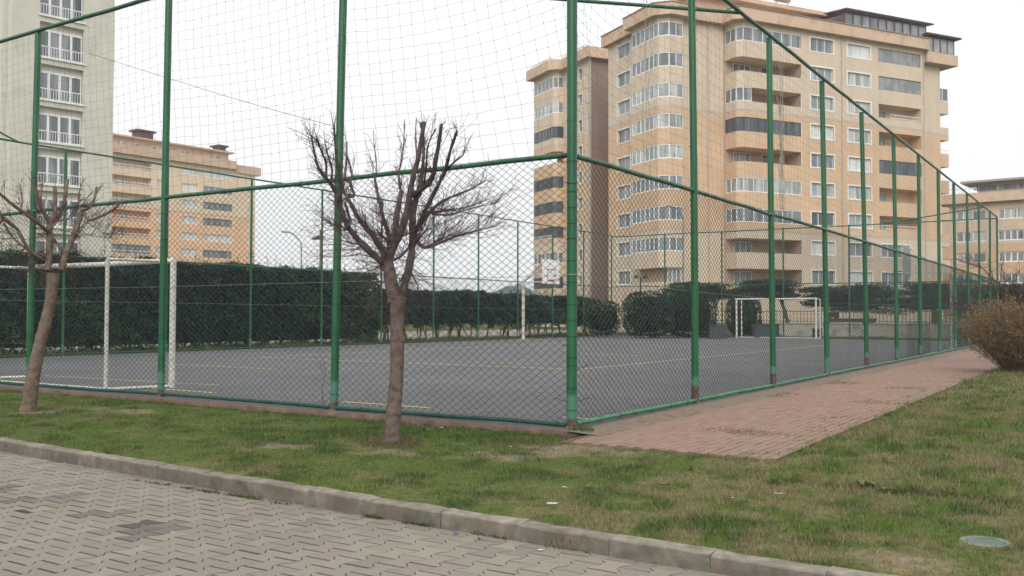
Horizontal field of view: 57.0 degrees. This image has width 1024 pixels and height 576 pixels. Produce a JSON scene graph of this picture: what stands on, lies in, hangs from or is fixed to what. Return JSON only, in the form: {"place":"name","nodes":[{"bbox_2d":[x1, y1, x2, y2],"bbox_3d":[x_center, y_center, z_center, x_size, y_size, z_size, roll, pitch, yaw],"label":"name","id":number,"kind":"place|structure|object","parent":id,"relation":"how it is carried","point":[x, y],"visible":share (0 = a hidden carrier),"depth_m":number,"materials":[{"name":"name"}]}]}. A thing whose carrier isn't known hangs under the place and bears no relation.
{"place":"outdoors","nodes":[
{"label":"outdoors","id":0,"kind":"place"},
{"bbox_2d":[1,329,566,353],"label":"pavement","id":1,"kind":"structure","parent":0,"point":[467,332],"depth_m":65.70,"materials":[{"name":"grey concrete"}]},
{"bbox_2d":[0,451,727,575],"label":"road","id":2,"kind":"structure","parent":0,"point":[24,511],"depth_m":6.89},
{"bbox_2d":[0,437,897,575],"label":"kerb","id":3,"kind":"structure","parent":2,"relation":"on","point":[666,553],"depth_m":6.92,"materials":[{"name":"concrete"}]},
{"bbox_2d":[0,335,975,435],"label":"court surface","id":4,"kind":"object","parent":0,"point":[445,356],"visible":0.5,"depth_m":21.85,"materials":[{"name":"grey asphalt"}]},
{"bbox_2d":[0,258,176,389],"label":"football goal","id":5,"kind":"object","parent":4,"relation":"on","point":[172,318],"visible":0.42,"depth_m":17.28,"materials":[{"name":"white paint"}]},
{"bbox_2d":[0,386,581,436],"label":"court edging","id":6,"kind":"object","parent":4,"relation":"on","point":[509,428],"visible":0.41,"depth_m":13.14,"materials":[{"name":"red concrete"}]},
{"bbox_2d":[0,0,598,428],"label":"court fence","id":7,"kind":"object","parent":4,"relation":"on","point":[570,384],"visible":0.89,"depth_m":13.84,"materials":[{"name":"green metal"}]},
{"bbox_2d":[0,131,611,357],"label":"court fence","id":8,"kind":"object","parent":4,"relation":"on","point":[229,265],"visible":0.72,"depth_m":37.55,"materials":[{"name":"green metal"}]},
{"bbox_2d":[12,341,823,418],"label":"court lines","id":9,"kind":"object","parent":4,"relation":"on","point":[371,361],"visible":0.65,"depth_m":24.17,"materials":[{"name":"yellow paint"}]},
{"bbox_2d":[521,259,560,338],"bbox_3d":[1.551,0.647,51.870,2.242,4.380,1.935,0,-2,0],"label":"basketball hoop","id":10,"kind":"object","parent":4,"relation":"on","point":[550,275],"visible":0.88,"depth_m":52.01,"materials":[{"name":"white paint"}]},
{"bbox_2d":[706,325,727,338],"bbox_3d":[12.055,2.578,55.350,1.107,0.839,0.900,0,-2,0],"label":"storage box","id":11,"kind":"object","parent":4,"relation":"on","point":[716,333],"visible":0.62,"depth_m":54.95,"materials":[{"name":"grey metal"}]},
{"bbox_2d":[751,324,778,337],"bbox_3d":[15.427,2.656,57.349,1.531,0.902,0.900,0,-2,0],"label":"storage box","id":12,"kind":"object","parent":4,"relation":"on","point":[757,330],"visible":0.4,"depth_m":56.95,"materials":[{"name":"grey metal"}]},
{"bbox_2d":[554,0,998,425],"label":"court fence","id":13,"kind":"object","parent":4,"relation":"on","point":[693,188],"visible":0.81,"depth_m":17.90,"materials":[{"name":"green metal"}]},
{"bbox_2d":[735,298,820,338],"bbox_3d":[15.757,1.791,55.903,4.836,2.390,0.991,-1,-2,33],"label":"football goal","id":14,"kind":"object","parent":4,"relation":"on","point":[776,299],"visible":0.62,"depth_m":55.86,"materials":[{"name":"white paint"}]},
{"bbox_2d":[612,207,996,340],"bbox_3d":[16.826,-0.321,56.222,5.716,6.675,23.763,2,-2,-43],"label":"court fence","id":15,"kind":"object","parent":4,"relation":"on","point":[891,323],"visible":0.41,"depth_m":54.95,"materials":[{"name":"green metal"}]},
{"bbox_2d":[893,245,953,347],"bbox_3d":[17.651,0.365,40.530,2.242,4.370,1.935,0,-2,0],"label":"basketball hoop","id":16,"kind":"object","parent":4,"relation":"on","point":[904,249],"visible":0.39,"depth_m":40.18,"materials":[{"name":"white paint"}]},
{"bbox_2d":[0,323,1023,575],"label":"lawn","id":17,"kind":"structure","parent":0,"point":[862,559],"depth_m":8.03,"materials":[{"name":"plant"}]},
{"bbox_2d":[0,0,114,258],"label":"tower block","id":18,"kind":"structure","parent":17,"relation":"on","point":[19,16],"depth_m":65.40,"materials":[{"name":"beige paint"}]},
{"bbox_2d":[36,239,78,254],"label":"french window","id":19,"kind":"structure","parent":18,"relation":"in","point":[41,245],"depth_m":64.61,"materials":[{"name":"grey glass"}]},
{"bbox_2d":[37,197,78,227],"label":"french window","id":20,"kind":"structure","parent":18,"relation":"in","point":[43,198],"depth_m":65.18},
{"bbox_2d":[38,154,79,186],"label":"french window","id":21,"kind":"structure","parent":18,"relation":"in","point":[57,162],"depth_m":65.17,"materials":[{"name":"grey glass"}]},
{"bbox_2d":[39,112,80,145],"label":"french window","id":22,"kind":"structure","parent":18,"relation":"in","point":[44,124],"depth_m":65.34,"materials":[{"name":"white glass"}]},
{"bbox_2d":[40,70,80,104],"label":"french window","id":23,"kind":"structure","parent":18,"relation":"in","point":[47,78],"depth_m":65.41,"materials":[{"name":"white glass"}]},
{"bbox_2d":[40,0,82,18],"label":"french window","id":24,"kind":"structure","parent":18,"relation":"in","point":[69,4],"depth_m":65.60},
{"bbox_2d":[41,30,81,63],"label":"french window","id":25,"kind":"structure","parent":18,"relation":"in","point":[66,38],"depth_m":65.52,"materials":[{"name":"grey glass"}]},
{"bbox_2d":[0,170,138,411],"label":"pruned tree","id":26,"kind":"object","parent":17,"relation":"on","point":[31,390],"visible":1,"depth_m":13.84,"materials":[{"name":"brown plant"}]},
{"bbox_2d":[289,107,532,443],"bbox_3d":[-1.056,-0.106,10.535,2.563,3.764,2.179,0,-2,0],"label":"pruned tree","id":27,"kind":"object","parent":17,"relation":"on","point":[394,291],"visible":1,"depth_m":10.37,"materials":[{"name":"brown plant"}]},
{"bbox_2d":[4,363,968,571],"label":"weeds","id":28,"kind":"object","parent":17,"relation":"on","point":[411,441],"visible":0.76,"depth_m":10.82,"materials":[{"name":"green plant"}]},
{"bbox_2d":[493,284,533,294],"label":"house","id":29,"kind":"structure","parent":17,"relation":"on","point":[513,291],"depth_m":152.00,"materials":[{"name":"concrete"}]},
{"bbox_2d":[526,44,608,326],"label":"apartment block","id":30,"kind":"structure","parent":17,"relation":"on","point":[557,132],"depth_m":108.77,"materials":[{"name":"beige paint"}]},
{"bbox_2d":[534,76,562,96],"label":"bay window","id":31,"kind":"structure","parent":30,"relation":"in","point":[551,81],"depth_m":113.12,"materials":[{"name":"white glass"}]},
{"bbox_2d":[534,101,562,120],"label":"bay window","id":32,"kind":"structure","parent":30,"relation":"in","point":[552,106],"depth_m":113.01,"materials":[{"name":"white glass"}]},
{"bbox_2d":[534,126,562,144],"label":"bay window","id":33,"kind":"structure","parent":30,"relation":"in","point":[557,131],"depth_m":112.85,"materials":[{"name":"grey glass"}]},
{"bbox_2d":[534,176,562,192],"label":"bay window","id":34,"kind":"structure","parent":30,"relation":"in","point":[544,181],"depth_m":112.74,"materials":[{"name":"grey glass"}]},
{"bbox_2d":[534,201,562,216],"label":"bay window","id":35,"kind":"structure","parent":30,"relation":"in","point":[554,203],"depth_m":112.65,"materials":[{"name":"grey glass"}]},
{"bbox_2d":[534,226,562,240],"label":"bay window","id":36,"kind":"structure","parent":30,"relation":"in","point":[545,233],"depth_m":112.57,"materials":[{"name":"grey glass"}]},
{"bbox_2d":[534,251,562,264],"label":"bay window","id":37,"kind":"structure","parent":30,"relation":"in","point":[539,258],"depth_m":112.49,"materials":[{"name":"white glass"}]},
{"bbox_2d":[534,277,562,288],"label":"bay window","id":38,"kind":"structure","parent":30,"relation":"in","point":[537,285],"depth_m":113.21,"materials":[{"name":"grey glass"}]},
{"bbox_2d":[559,435,777,461],"bbox_3d":[1.714,1.723,9.906,2.382,0.120,0.740,-1,-2,33],"label":"path edging","id":39,"kind":"object","parent":17,"relation":"on","point":[677,452],"visible":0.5,"depth_m":9.73,"materials":[{"name":"grey concrete"}]},
{"bbox_2d":[662,285,718,337],"bbox_3d":[10.723,1.442,57.523,3.810,3.384,3.035,0,-2,0],"label":"bush","id":40,"kind":"object","parent":17,"relation":"on","point":[707,311],"visible":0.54,"depth_m":56.59,"materials":[{"name":"green plant"}]},
{"bbox_2d":[659,281,734,299],"bbox_3d":[12.546,1.401,63.912,5.342,3.786,3.946,0,-2,15],"label":"conifer tree","id":41,"kind":"object","parent":17,"relation":"on","point":[717,290],"visible":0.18,"depth_m":63.17,"materials":[{"name":"green plant"}]},
{"bbox_2d":[725,291,762,335],"bbox_3d":[15.236,1.787,61.958,2.355,3.148,1.821,0,-2,0],"label":"bush","id":42,"kind":"object","parent":17,"relation":"on","point":[734,315],"visible":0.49,"depth_m":61.44,"materials":[{"name":"green plant"}]},
{"bbox_2d":[727,278,802,322],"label":"conifer tree","id":43,"kind":"object","parent":17,"relation":"on","point":[767,290],"visible":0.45,"depth_m":65.22,"materials":[{"name":"green plant"}]},
{"bbox_2d":[577,310,973,338],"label":"garden wall","id":44,"kind":"structure","parent":17,"relation":"on","point":[808,324],"depth_m":59.21,"materials":[{"name":"concrete"}]},
{"bbox_2d":[612,332,961,340],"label":"grass verge","id":45,"kind":"object","parent":17,"relation":"on","point":[791,336],"depth_m":57.07,"materials":[{"name":"green plant"}]},
{"bbox_2d":[797,286,852,307],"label":"conifer tree","id":46,"kind":"object","parent":17,"relation":"on","point":[806,304],"visible":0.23,"depth_m":66.54,"materials":[{"name":"green plant"}]},
{"bbox_2d":[810,283,914,317],"bbox_3d":[23.953,1.446,63.887,7.386,3.764,5.890,0,-2,0],"label":"conifer tree","id":47,"kind":"object","parent":17,"relation":"on","point":[856,302],"visible":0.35,"depth_m":62.92,"materials":[{"name":"green plant"}]},
{"bbox_2d":[883,282,965,323],"bbox_3d":[27.619,1.395,61.939,6.115,3.758,4.512,0,-2,0],"label":"conifer tree","id":48,"kind":"object","parent":17,"relation":"on","point":[925,291],"visible":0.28,"depth_m":61.51,"materials":[{"name":"green plant"}]},
{"bbox_2d":[929,245,1023,322],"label":"conifer tree","id":49,"kind":"object","parent":17,"relation":"on","point":[967,306],"visible":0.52,"depth_m":27.02,"materials":[{"name":"green plant"}]},
{"bbox_2d":[941,177,1023,323],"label":"apartment block","id":50,"kind":"structure","parent":17,"relation":"on","point":[1002,199],"depth_m":127.65,"materials":[{"name":"beige paint"}]},
{"bbox_2d":[998,208,1022,218],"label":"window","id":51,"kind":"structure","parent":50,"relation":"in","point":[1009,213],"depth_m":126.54,"materials":[{"name":"white glass"}]},
{"bbox_2d":[999,273,1022,283],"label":"window","id":52,"kind":"structure","parent":50,"relation":"in","point":[1020,275],"depth_m":126.26,"materials":[{"name":"grey glass"}]},
{"bbox_2d":[999,229,1023,240],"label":"window","id":53,"kind":"structure","parent":50,"relation":"in","point":[1003,234],"depth_m":126.41,"materials":[{"name":"white glass"}]},
{"bbox_2d":[999,251,1023,261],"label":"window","id":54,"kind":"structure","parent":50,"relation":"in","point":[1011,256],"depth_m":126.32,"materials":[{"name":"white glass"}]},
{"bbox_2d":[943,283,1023,334],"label":"hedge","id":55,"kind":"object","parent":17,"relation":"on","point":[1008,291],"visible":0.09,"depth_m":51.25,"materials":[{"name":"green plant"}]},
{"bbox_2d":[946,287,1023,371],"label":"dry shrub","id":56,"kind":"object","parent":17,"relation":"on","point":[1002,341],"visible":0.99,"depth_m":22.47,"materials":[{"name":"brown plant"}]},
{"bbox_2d":[960,536,1010,546],"bbox_3d":[2.969,1.605,5.914,0.300,0.037,0.300,0,-2,0],"label":"manhole cover","id":57,"kind":"object","parent":17,"relation":"on","point":[980,540],"visible":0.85,"depth_m":5.91,"materials":[{"name":"grey concrete"}]},
{"bbox_2d":[113,0,1023,318],"label":"sky","id":58,"kind":"structure","parent":0,"point":[984,121],"materials":[{"name":"white"}]},
{"bbox_2d":[569,346,979,435],"bbox_3d":[13.629,2.275,30.644,0.487,0.032,47.160,-1,-2,33],"label":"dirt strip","id":59,"kind":"object","parent":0,"point":[631,423],"visible":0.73,"depth_m":14.81,"materials":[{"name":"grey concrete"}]},
{"bbox_2d":[569,348,998,459],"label":"brick path","id":60,"kind":"structure","parent":0,"point":[744,415],"depth_m":13.05,"materials":[{"name":"red brick"}]},
{"label":"ground","id":61,"kind":"structure","parent":0,"visible":0},
{"bbox_2d":[111,128,260,264],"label":"apartment block","id":62,"kind":"structure","parent":61,"relation":"on","point":[124,185],"depth_m":167.07,"materials":[{"name":"beige paint"}]},
{"bbox_2d":[203,234,230,242],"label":"window","id":63,"kind":"structure","parent":62,"relation":"in","point":[222,238],"depth_m":172.20,"materials":[{"name":"white glass"}]},
{"bbox_2d":[203,250,230,258],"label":"window","id":64,"kind":"structure","parent":62,"relation":"in","point":[221,255],"depth_m":172.28,"materials":[{"name":"grey glass"}]},
{"bbox_2d":[203,202,231,211],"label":"window","id":65,"kind":"structure","parent":62,"relation":"in","point":[211,205],"depth_m":172.45,"materials":[{"name":"grey glass"}]},
{"bbox_2d":[203,218,231,226],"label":"window","id":66,"kind":"structure","parent":62,"relation":"in","point":[209,220],"depth_m":172.37,"materials":[{"name":"grey glass"}]},
{"bbox_2d":[204,170,231,179],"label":"window","id":67,"kind":"structure","parent":62,"relation":"in","point":[206,174],"depth_m":172.56,"materials":[{"name":"white glass"}]},
{"bbox_2d":[600,0,961,323],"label":"apartment block","id":68,"kind":"structure","parent":61,"relation":"on","point":[884,69],"depth_m":93.54,"materials":[{"name":"beige paint"}]},
{"bbox_2d":[617,40,630,60],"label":"window","id":69,"kind":"structure","parent":68,"relation":"in","point":[624,53],"depth_m":96.83,"materials":[{"name":"grey glass"}]},
{"bbox_2d":[617,69,630,88],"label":"window","id":70,"kind":"structure","parent":68,"relation":"in","point":[626,77],"depth_m":96.81,"materials":[{"name":"grey glass"}]},
{"bbox_2d":[617,97,630,116],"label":"window","id":71,"kind":"structure","parent":68,"relation":"in","point":[626,108],"depth_m":96.66,"materials":[{"name":"white glass"}]},
{"bbox_2d":[617,126,630,144],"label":"window","id":72,"kind":"structure","parent":68,"relation":"in","point":[623,136],"depth_m":96.64,"materials":[{"name":"grey glass"}]},
{"bbox_2d":[617,154,630,172],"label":"window","id":73,"kind":"structure","parent":68,"relation":"in","point":[626,162],"depth_m":96.36,"materials":[{"name":"grey glass"}]},
{"bbox_2d":[617,183,630,200],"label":"window","id":74,"kind":"structure","parent":68,"relation":"in","point":[628,186],"depth_m":96.29,"materials":[{"name":"grey glass"}]},
{"bbox_2d":[617,212,630,228],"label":"window","id":75,"kind":"structure","parent":68,"relation":"in","point":[621,222],"depth_m":96.41,"materials":[{"name":"grey glass"}]},
{"bbox_2d":[617,241,630,256],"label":"window","id":76,"kind":"structure","parent":68,"relation":"in","point":[625,249],"depth_m":96.33,"materials":[{"name":"grey glass"}]},
{"bbox_2d":[617,270,630,285],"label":"window","id":77,"kind":"structure","parent":68,"relation":"in","point":[627,272],"depth_m":96.26,"materials":[{"name":"white glass"}]},
{"bbox_2d":[632,21,682,47],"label":"bay window","id":78,"kind":"structure","parent":68,"relation":"in","point":[668,27],"depth_m":89.51,"materials":[{"name":"grey glass"}]},
{"bbox_2d":[632,52,682,77],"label":"bay window","id":79,"kind":"structure","parent":68,"relation":"in","point":[658,61],"depth_m":89.44,"materials":[{"name":"grey glass"}]},
{"bbox_2d":[632,82,682,106],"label":"bay window","id":80,"kind":"structure","parent":68,"relation":"in","point":[671,87],"depth_m":89.36,"materials":[{"name":"white glass"}]},
{"bbox_2d":[632,113,682,135],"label":"bay window","id":81,"kind":"structure","parent":68,"relation":"in","point":[673,119],"depth_m":89.25,"materials":[{"name":"white glass"}]},
{"bbox_2d":[632,144,682,164],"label":"bay window","id":82,"kind":"structure","parent":68,"relation":"in","point":[639,156],"depth_m":89.20,"materials":[{"name":"white glass"}]},
{"bbox_2d":[632,175,682,194],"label":"bay window","id":83,"kind":"structure","parent":68,"relation":"in","point":[667,177],"depth_m":89.36,"materials":[{"name":"grey glass"}]},
{"bbox_2d":[632,205,682,223],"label":"bay window","id":84,"kind":"structure","parent":68,"relation":"in","point":[657,210],"depth_m":89.14,"materials":[{"name":"grey glass"}]},
{"bbox_2d":[632,236,682,253],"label":"bay window","id":85,"kind":"structure","parent":68,"relation":"in","point":[655,238],"depth_m":89.06,"materials":[{"name":"grey glass"}]},
{"bbox_2d":[667,268,680,281],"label":"balcony door","id":86,"kind":"structure","parent":68,"relation":"in","point":[669,270],"depth_m":88.75,"materials":[{"name":"white glass"}]},
{"bbox_2d":[725,86,751,103],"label":"bay window","id":87,"kind":"structure","parent":68,"relation":"in","point":[738,91],"depth_m":90.61,"materials":[{"name":"white glass"}]},
{"bbox_2d":[733,63,749,71],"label":"balcony door","id":88,"kind":"structure","parent":68,"relation":"in","point":[737,67],"depth_m":92.80,"materials":[{"name":"grey glass"}]},
{"bbox_2d":[733,152,750,161],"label":"balcony door","id":89,"kind":"structure","parent":68,"relation":"in","point":[740,156],"depth_m":92.58,"materials":[{"name":"grey glass"}]},
{"bbox_2d":[734,241,750,251],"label":"balcony door","id":90,"kind":"structure","parent":68,"relation":"in","point":[742,242],"depth_m":92.33,"materials":[{"name":"grey glass"}]},
{"bbox_2d":[734,271,750,282],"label":"balcony door","id":91,"kind":"structure","parent":68,"relation":"in","point":[739,272],"depth_m":92.22,"materials":[{"name":"grey glass"}]},
{"bbox_2d":[725,26,799,48],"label":"bay window","id":92,"kind":"structure","parent":68,"relation":"in","point":[790,40],"depth_m":91.45,"materials":[{"name":"grey glass"}]},
{"bbox_2d":[726,117,800,136],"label":"bay window","id":93,"kind":"structure","parent":68,"relation":"in","point":[755,122],"depth_m":91.30,"materials":[{"name":"grey glass"}]},
{"bbox_2d":[726,177,800,194],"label":"bay window","id":94,"kind":"structure","parent":68,"relation":"in","point":[748,183],"depth_m":91.05,"materials":[{"name":"white glass"}]},
{"bbox_2d":[726,207,801,224],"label":"bay window","id":95,"kind":"structure","parent":68,"relation":"in","point":[789,213],"depth_m":91.06,"materials":[{"name":"grey glass"}]},
{"bbox_2d":[809,36,834,54],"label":"window","id":96,"kind":"structure","parent":68,"relation":"in","point":[818,45],"depth_m":94.75,"materials":[{"name":"grey glass"}]},
{"bbox_2d":[809,65,834,83],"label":"window","id":97,"kind":"structure","parent":68,"relation":"in","point":[827,73],"depth_m":94.80,"materials":[{"name":"grey glass"}]},
{"bbox_2d":[810,94,834,111],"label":"window","id":98,"kind":"structure","parent":68,"relation":"in","point":[814,100],"depth_m":94.52,"materials":[{"name":"white glass"}]},
{"bbox_2d":[810,123,834,140],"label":"window","id":99,"kind":"structure","parent":68,"relation":"in","point":[816,132],"depth_m":94.38,"materials":[{"name":"white glass"}]},
{"bbox_2d":[810,152,835,169],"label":"window","id":100,"kind":"structure","parent":68,"relation":"in","point":[813,157],"depth_m":94.31,"materials":[{"name":"grey glass"}]},
{"bbox_2d":[810,181,835,198],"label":"window","id":101,"kind":"structure","parent":68,"relation":"in","point":[812,185],"depth_m":94.24,"materials":[{"name":"white glass"}]},
{"bbox_2d":[811,211,835,225],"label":"window","id":102,"kind":"structure","parent":68,"relation":"in","point":[815,216],"depth_m":94.17,"materials":[{"name":"grey glass"}]},
{"bbox_2d":[811,240,835,255],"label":"window","id":103,"kind":"structure","parent":68,"relation":"in","point":[815,254],"depth_m":93.94,"materials":[{"name":"grey glass"}]},
{"bbox_2d":[811,269,835,284],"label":"window","id":104,"kind":"structure","parent":68,"relation":"in","point":[816,274],"depth_m":93.97,"materials":[{"name":"grey glass"}]},
{"bbox_2d":[846,42,871,60],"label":"window","id":105,"kind":"structure","parent":68,"relation":"in","point":[853,51],"depth_m":96.85,"materials":[{"name":"white glass"}]},
{"bbox_2d":[847,70,871,88],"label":"window","id":106,"kind":"structure","parent":68,"relation":"in","point":[854,79],"depth_m":96.76,"materials":[{"name":"grey glass"}]},
{"bbox_2d":[847,99,871,115],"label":"window","id":107,"kind":"structure","parent":68,"relation":"in","point":[865,106],"depth_m":96.71,"materials":[{"name":"white glass"}]},
{"bbox_2d":[847,127,871,144],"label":"window","id":108,"kind":"structure","parent":68,"relation":"in","point":[854,135],"depth_m":96.50,"materials":[{"name":"white glass"}]},
{"bbox_2d":[847,156,871,172],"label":"window","id":109,"kind":"structure","parent":68,"relation":"in","point":[853,161],"depth_m":96.36,"materials":[{"name":"white glass"}]},
{"bbox_2d":[847,184,872,200],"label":"window","id":110,"kind":"structure","parent":68,"relation":"in","point":[856,195],"depth_m":96.29,"materials":[{"name":"white glass"}]},
{"bbox_2d":[848,213,872,228],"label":"window","id":111,"kind":"structure","parent":68,"relation":"in","point":[856,216],"depth_m":96.26,"materials":[{"name":"white glass"}]},
{"bbox_2d":[850,242,872,257],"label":"window","id":112,"kind":"structure","parent":68,"relation":"in","point":[856,252],"depth_m":96.17,"materials":[{"name":"grey glass"}]},
{"bbox_2d":[850,270,872,285],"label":"window","id":113,"kind":"structure","parent":68,"relation":"in","point":[857,271],"depth_m":96.09,"materials":[{"name":"white glass"}]},
{"bbox_2d":[881,243,911,258],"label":"window","id":114,"kind":"structure","parent":68,"relation":"in","point":[887,245],"depth_m":98.04,"materials":[{"name":"grey glass"}]},
{"bbox_2d":[881,271,911,286],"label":"window","id":115,"kind":"structure","parent":68,"relation":"in","point":[900,274],"depth_m":98.09,"materials":[{"name":"grey glass"}]},
{"label":"planting bed","id":116,"kind":"structure","parent":0,"visible":0},
{"bbox_2d":[0,237,379,353],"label":"hedge","id":117,"kind":"object","parent":116,"relation":"on","point":[327,329],"visible":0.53,"depth_m":35.94,"materials":[{"name":"green plant"}]},
{"bbox_2d":[0,330,632,357],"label":"grass verge","id":118,"kind":"object","parent":116,"relation":"on","point":[374,341],"depth_m":39.49,"materials":[{"name":"green plant"}]},
{"bbox_2d":[370,278,601,340],"bbox_3d":[-0.701,1.327,55.165,2.310,3.402,23.026,-1,-2,33],"label":"hedge","id":119,"kind":"object","parent":116,"relation":"on","point":[481,306],"visible":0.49,"depth_m":52.49,"materials":[{"name":"green plant"}]},
{"bbox_2d":[583,299,622,336],"bbox_3d":[5.610,1.848,58.002,2.454,2.364,1.994,0,-2,0],"label":"bush","id":120,"kind":"object","parent":116,"relation":"on","point":[603,317],"visible":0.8,"depth_m":57.46,"materials":[{"name":"green plant"}]},
{"bbox_2d":[621,290,675,337],"bbox_3d":[8.065,1.560,56.011,3.301,2.913,2.641,0,-2,0],"label":"bush","id":121,"kind":"object","parent":116,"relation":"on","point":[643,314],"visible":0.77,"depth_m":55.22,"materials":[{"name":"green plant"}]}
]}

